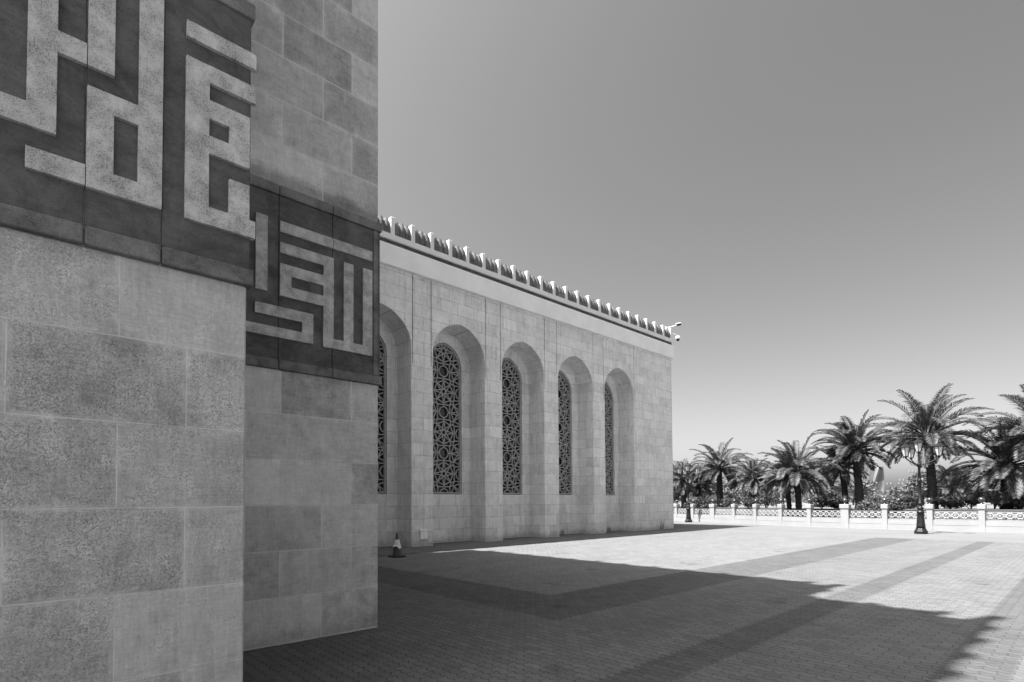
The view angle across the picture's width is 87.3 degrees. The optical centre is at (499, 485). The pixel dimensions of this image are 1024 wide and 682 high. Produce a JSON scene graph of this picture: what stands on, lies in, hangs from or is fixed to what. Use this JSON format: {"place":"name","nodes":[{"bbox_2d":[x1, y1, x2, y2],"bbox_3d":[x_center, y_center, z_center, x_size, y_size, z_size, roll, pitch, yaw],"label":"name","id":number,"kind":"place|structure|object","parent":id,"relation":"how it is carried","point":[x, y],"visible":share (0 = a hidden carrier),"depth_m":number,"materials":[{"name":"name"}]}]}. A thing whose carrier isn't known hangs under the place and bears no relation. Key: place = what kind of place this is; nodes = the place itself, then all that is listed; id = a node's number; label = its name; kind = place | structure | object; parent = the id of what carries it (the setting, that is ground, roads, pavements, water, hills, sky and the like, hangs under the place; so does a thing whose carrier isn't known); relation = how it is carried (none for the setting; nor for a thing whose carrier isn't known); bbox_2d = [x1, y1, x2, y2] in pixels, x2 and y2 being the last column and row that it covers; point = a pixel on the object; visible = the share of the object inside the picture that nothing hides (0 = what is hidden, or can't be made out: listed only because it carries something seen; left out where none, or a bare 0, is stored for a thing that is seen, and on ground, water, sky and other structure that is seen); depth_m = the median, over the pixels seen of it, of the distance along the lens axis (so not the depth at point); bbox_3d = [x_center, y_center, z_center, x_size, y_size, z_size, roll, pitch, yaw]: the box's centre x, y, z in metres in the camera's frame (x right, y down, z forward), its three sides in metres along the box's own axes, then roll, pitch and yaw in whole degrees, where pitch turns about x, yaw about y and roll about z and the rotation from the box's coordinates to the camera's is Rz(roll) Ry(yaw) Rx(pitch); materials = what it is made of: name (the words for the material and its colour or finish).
{"place":"outdoors","nodes":[
{"label":"outdoors","id":0,"kind":"place"},
{"bbox_2d":[243,529,1023,681],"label":"plaza","id":1,"kind":"structure","parent":0,"point":[665,605],"depth_m":7.80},
{"bbox_2d":[0,0,256,681],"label":"entrance pier","id":2,"kind":"structure","parent":1,"relation":"on","point":[127,229],"depth_m":3.35,"materials":[{"name":"stone"}]},
{"bbox_2d":[243,0,381,651],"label":"entrance pier","id":3,"kind":"structure","parent":1,"relation":"on","point":[313,380],"depth_m":6.56,"materials":[{"name":"stone"}]},
{"bbox_2d":[388,533,405,557],"bbox_3d":[-3.087,1.781,16.195,0.400,0.733,0.400,1,-2,-42],"label":"traffic cone","id":4,"kind":"object","parent":1,"relation":"on","point":[396,553],"visible":1,"depth_m":16.10,"materials":[{"name":"plastic"}]},
{"bbox_2d":[378,215,673,546],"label":"mosque wing","id":5,"kind":"structure","parent":1,"relation":"on","point":[513,402],"depth_m":23.69,"materials":[{"name":"grey stone"}]},
{"bbox_2d":[378,338,385,493],"bbox_3d":[-4.983,-2.840,19.827,1.736,6.268,0.165,1,-2,-42],"label":"window","id":6,"kind":"structure","parent":5,"relation":"in","point":[381,389],"depth_m":20.29,"materials":[{"name":"black glass"}]},
{"bbox_2d":[419,530,427,538],"bbox_3d":[-2.821,1.816,19.992,0.330,0.350,0.123,1,-2,-42],"label":"junction box","id":7,"kind":"object","parent":5,"relation":"attached to","point":[423,534],"visible":1,"depth_m":19.93,"materials":[{"name":"paint"}]},
{"bbox_2d":[433,343,460,493],"bbox_3d":[-2.323,-2.784,22.216,1.736,6.268,0.165,1,-2,-42],"label":"window","id":8,"kind":"structure","parent":5,"relation":"in","point":[446,365],"depth_m":22.34,"materials":[{"name":"grey glass"}]},
{"bbox_2d":[502,358,521,494],"bbox_3d":[0.336,-2.729,24.604,1.736,6.268,0.165,1,-2,-42],"label":"window","id":9,"kind":"structure","parent":5,"relation":"in","point":[511,380],"depth_m":24.80,"materials":[{"name":"grey glass"}]},
{"bbox_2d":[558,371,571,494],"bbox_3d":[2.996,-2.674,26.992,1.736,6.268,0.165,1,-2,-42],"label":"window","id":10,"kind":"structure","parent":5,"relation":"in","point":[564,390],"depth_m":27.26,"materials":[{"name":"grey glass"}]},
{"bbox_2d":[604,383,613,494],"bbox_3d":[5.656,-2.619,29.380,1.736,6.268,0.165,1,-2,-42],"label":"window","id":11,"kind":"structure","parent":5,"relation":"in","point":[609,463],"depth_m":29.74,"materials":[{"name":"black glass"}]},
{"bbox_2d":[677,468,716,506],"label":"date palm","id":12,"kind":"object","parent":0,"point":[698,493],"visible":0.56,"depth_m":49.55,"materials":[{"name":"grey plant"}]},
{"bbox_2d":[378,0,1023,498],"label":"sky","id":13,"kind":"structure","parent":0,"point":[825,198],"materials":[{"name":"grey"}]},
{"bbox_2d":[751,447,821,516],"bbox_3d":[19.383,0.031,36.385,4.594,5.267,4.496,1,-2,-42],"label":"date palm","id":14,"kind":"object","parent":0,"point":[788,499],"visible":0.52,"depth_m":36.10,"materials":[{"name":"grey plant"}]},
{"bbox_2d":[792,478,832,497],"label":"broadleaf tree","id":15,"kind":"object","parent":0,"point":[806,495],"visible":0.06,"depth_m":64.73,"materials":[{"name":"grey plant"}]},
{"bbox_2d":[672,521,1023,542],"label":"road","id":16,"kind":"structure","parent":0,"point":[909,534],"depth_m":27.23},
{"bbox_2d":[677,461,700,521],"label":"street lamp","id":17,"kind":"object","parent":16,"relation":"on","point":[685,468],"visible":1,"depth_m":40.90,"materials":[{"name":"black metal"}]},
{"bbox_2d":[900,436,944,533],"bbox_3d":[20.208,-0.058,25.531,1.756,4.710,1.572,1,-2,-42],"label":"street lamp","id":18,"kind":"object","parent":16,"relation":"on","point":[907,450],"visible":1,"depth_m":25.56,"materials":[{"name":"black metal"}]},
{"bbox_2d":[673,502,1023,509],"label":"garden ground","id":19,"kind":"structure","parent":0,"point":[990,506],"depth_m":47.89,"materials":[{"name":"soil"}]},
{"bbox_2d":[673,481,680,500],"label":"broadleaf tree","id":20,"kind":"object","parent":19,"relation":"on","point":[676,495],"visible":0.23,"depth_m":61.23,"materials":[{"name":"grey plant"}]},
{"bbox_2d":[673,458,708,507],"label":"date palm","id":21,"kind":"object","parent":19,"relation":"on","point":[682,481],"visible":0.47,"depth_m":48.71,"materials":[{"name":"grey plant"}]},
{"bbox_2d":[683,496,705,506],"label":"garden shrub","id":22,"kind":"object","parent":19,"relation":"on","point":[697,500],"visible":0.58,"depth_m":46.76,"materials":[{"name":"grey plant"}]},
{"bbox_2d":[690,479,716,498],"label":"broadleaf tree","id":23,"kind":"object","parent":19,"relation":"on","point":[704,492],"visible":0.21,"depth_m":65.19,"materials":[{"name":"grey plant"}]},
{"bbox_2d":[699,499,718,508],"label":"garden shrub","id":24,"kind":"object","parent":19,"relation":"on","point":[705,504],"visible":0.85,"depth_m":46.02,"materials":[{"name":"grey plant"}]},
{"bbox_2d":[688,437,755,506],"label":"date palm","id":25,"kind":"object","parent":19,"relation":"on","point":[717,462],"visible":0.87,"depth_m":46.27,"materials":[{"name":"grey plant"}]},
{"bbox_2d":[710,478,748,499],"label":"broadleaf tree","id":26,"kind":"object","parent":19,"relation":"on","point":[728,491],"visible":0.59,"depth_m":59.53,"materials":[{"name":"grey plant"}]},
{"bbox_2d":[720,497,741,506],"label":"garden shrub","id":27,"kind":"object","parent":19,"relation":"on","point":[726,502],"visible":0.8,"depth_m":44.31,"materials":[{"name":"grey plant"}]},
{"bbox_2d":[721,457,773,507],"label":"date palm","id":28,"kind":"object","parent":19,"relation":"on","point":[754,484],"visible":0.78,"depth_m":42.93,"materials":[{"name":"grey plant"}]},
{"bbox_2d":[735,491,761,507],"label":"garden shrub","id":29,"kind":"object","parent":19,"relation":"on","point":[747,499],"visible":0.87,"depth_m":42.29,"materials":[{"name":"grey plant"}]},
{"bbox_2d":[748,482,776,505],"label":"broadleaf tree","id":30,"kind":"object","parent":19,"relation":"on","point":[765,487],"visible":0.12,"depth_m":63.45,"materials":[{"name":"grey plant"}]},
{"bbox_2d":[751,490,779,507],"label":"garden shrub","id":31,"kind":"object","parent":19,"relation":"on","point":[760,496],"visible":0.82,"depth_m":41.22,"materials":[{"name":"grey plant"}]},
{"bbox_2d":[772,488,792,503],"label":"broadleaf tree","id":32,"kind":"object","parent":19,"relation":"on","point":[777,493],"visible":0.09,"depth_m":70.95,"materials":[{"name":"grey plant"}]},
{"bbox_2d":[803,492,839,507],"bbox_3d":[23.039,1.064,38.467,2.195,1.243,1.658,-1,-2,12],"label":"garden shrub","id":33,"kind":"object","parent":19,"relation":"on","point":[820,501],"visible":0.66,"depth_m":38.26,"materials":[{"name":"grey plant"}]},
{"bbox_2d":[803,457,853,506],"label":"date palm","id":34,"kind":"object","parent":19,"relation":"on","point":[834,487],"visible":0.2,"depth_m":46.18,"materials":[{"name":"grey plant"}]},
{"bbox_2d":[673,489,984,502],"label":"distant woodland","id":35,"kind":"object","parent":19,"relation":"on","point":[803,497],"visible":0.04,"depth_m":117.32,"materials":[{"name":"grey plant"}]},
{"bbox_2d":[825,495,849,508],"bbox_3d":[23.270,1.151,36.773,1.721,1.035,1.566,1,-2,-42],"label":"garden shrub","id":36,"kind":"object","parent":19,"relation":"on","point":[833,502],"visible":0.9,"depth_m":36.63,"materials":[{"name":"grey plant"}]},
{"bbox_2d":[800,445,881,503],"bbox_3d":[23.772,-0.758,37.581,4.319,4.864,4.634,-1,-2,8],"label":"date palm","id":37,"kind":"object","parent":19,"relation":"on","point":[835,474],"visible":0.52,"depth_m":37.07,"materials":[{"name":"grey plant"}]},
{"bbox_2d":[829,478,878,504],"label":"broadleaf tree","id":38,"kind":"object","parent":19,"relation":"on","point":[868,488],"visible":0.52,"depth_m":60.52,"materials":[{"name":"grey plant"}]},
{"bbox_2d":[810,409,902,508],"bbox_3d":[23.868,-1.713,36.127,5.670,6.685,5.432,1,-2,-42],"label":"date palm","id":39,"kind":"object","parent":19,"relation":"on","point":[851,439],"visible":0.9,"depth_m":35.57,"materials":[{"name":"grey plant"}]},
{"bbox_2d":[864,491,894,502],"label":"broadleaf tree","id":40,"kind":"object","parent":19,"relation":"on","point":[876,495],"visible":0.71,"depth_m":79.16,"materials":[{"name":"grey plant"}]},
{"bbox_2d":[883,492,899,498],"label":"broadleaf tree","id":41,"kind":"object","parent":19,"relation":"on","point":[891,494],"visible":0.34,"depth_m":83.13,"materials":[{"name":"grey plant"}]},
{"bbox_2d":[888,486,917,497],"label":"broadleaf tree","id":42,"kind":"object","parent":19,"relation":"on","point":[892,490],"visible":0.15,"depth_m":63.00,"materials":[{"name":"grey plant"}]},
{"bbox_2d":[893,496,924,508],"bbox_3d":[26.214,1.106,34.257,1.739,0.891,1.580,0,-2,-1],"label":"garden shrub","id":43,"kind":"object","parent":19,"relation":"on","point":[911,503],"visible":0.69,"depth_m":33.89,"materials":[{"name":"grey plant"}]},
{"bbox_2d":[895,472,938,499],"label":"broadleaf tree","id":44,"kind":"object","parent":19,"relation":"on","point":[909,486],"visible":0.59,"depth_m":57.85,"materials":[{"name":"grey plant"}]},
{"bbox_2d":[857,383,995,508],"bbox_3d":[26.796,-2.278,33.955,7.065,7.651,6.960,1,-2,-42],"label":"date palm","id":45,"kind":"object","parent":19,"relation":"on","point":[922,421],"visible":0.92,"depth_m":33.11,"materials":[{"name":"grey plant"}]},
{"bbox_2d":[911,463,983,497],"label":"date palm","id":46,"kind":"object","parent":19,"relation":"on","point":[945,486],"visible":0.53,"depth_m":43.74,"materials":[{"name":"grey plant"}]},
{"bbox_2d":[932,494,965,508],"bbox_3d":[27.805,0.990,33.348,2.622,1.032,1.756,1,-2,-42],"label":"garden shrub","id":47,"kind":"object","parent":19,"relation":"on","point":[945,501],"visible":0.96,"depth_m":33.06,"materials":[{"name":"grey plant"}]},
{"bbox_2d":[944,478,987,499],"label":"broadleaf tree","id":48,"kind":"object","parent":19,"relation":"on","point":[966,492],"visible":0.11,"depth_m":55.14,"materials":[{"name":"grey plant"}]},
{"bbox_2d":[952,490,990,508],"bbox_3d":[29.029,0.858,33.047,1.407,1.270,2.240,0,-2,-16],"label":"garden shrub","id":49,"kind":"object","parent":19,"relation":"on","point":[974,501],"visible":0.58,"depth_m":32.74,"materials":[{"name":"grey plant"}]},
{"bbox_2d":[937,413,1023,509],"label":"date palm","id":50,"kind":"object","parent":19,"relation":"on","point":[1006,468],"visible":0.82,"depth_m":31.82,"materials":[{"name":"grey plant"}]},
{"bbox_2d":[962,384,1023,463],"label":"date palm","id":51,"kind":"object","parent":19,"relation":"on","point":[994,426],"visible":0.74,"depth_m":30.84,"materials":[{"name":"grey plant"}]},
{"bbox_2d":[983,487,1012,508],"bbox_3d":[29.316,0.755,31.494,1.784,1.373,1.552,1,-2,-42],"label":"garden shrub","id":52,"kind":"object","parent":19,"relation":"on","point":[997,497],"visible":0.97,"depth_m":31.15,"materials":[{"name":"black plant"}]},
{"bbox_2d":[992,494,1023,509],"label":"garden shrub","id":53,"kind":"object","parent":19,"relation":"on","point":[1017,503],"visible":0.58,"depth_m":31.31,"materials":[{"name":"black plant"}]},
{"bbox_2d":[866,467,884,492],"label":"twisted tower","id":54,"kind":"structure","parent":0,"point":[877,475],"depth_m":892.44,"materials":[{"name":"white"}]},
{"bbox_2d":[972,479,1016,493],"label":"broadleaf tree","id":55,"kind":"object","parent":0,"point":[997,488],"visible":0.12,"depth_m":57.15,"materials":[{"name":"grey plant"}]},
{"label":"ground","id":56,"kind":"structure","parent":0,"visible":0},
{"bbox_2d":[749,432,843,516],"bbox_3d":[19.635,-0.423,35.622,5.091,6.126,5.311,0,-2,-24],"label":"date palm","id":57,"kind":"object","parent":56,"relation":"on","point":[792,454],"visible":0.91,"depth_m":35.21,"materials":[{"name":"grey plant"}]},
{"bbox_2d":[673,497,1023,532],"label":"garden fence","id":58,"kind":"object","parent":56,"relation":"on","point":[885,521],"visible":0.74,"depth_m":30.66,"materials":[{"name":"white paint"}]},
{"bbox_2d":[673,507,1023,520],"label":"planter wall","id":59,"kind":"structure","parent":56,"relation":"on","point":[994,511],"depth_m":32.00,"materials":[{"name":"stone"}]},
{"bbox_2d":[674,511,1023,520],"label":"ground cover","id":60,"kind":"object","parent":56,"relation":"on","point":[855,517],"visible":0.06,"depth_m":30.98,"materials":[{"name":"grey plant"}]},
{"bbox_2d":[852,497,882,517],"bbox_3d":[22.010,1.586,31.626,1.816,1.807,2.002,1,-2,-42],"label":"garden shrub","id":61,"kind":"object","parent":56,"relation":"on","point":[868,506],"visible":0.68,"depth_m":31.69,"materials":[{"name":"grey plant"}]},
{"bbox_2d":[876,497,906,518],"bbox_3d":[22.699,1.568,31.056,1.439,1.797,1.497,1,-2,-42],"label":"garden shrub","id":62,"kind":"object","parent":56,"relation":"on","point":[895,507],"visible":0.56,"depth_m":30.85,"materials":[{"name":"grey plant"}]}
]}

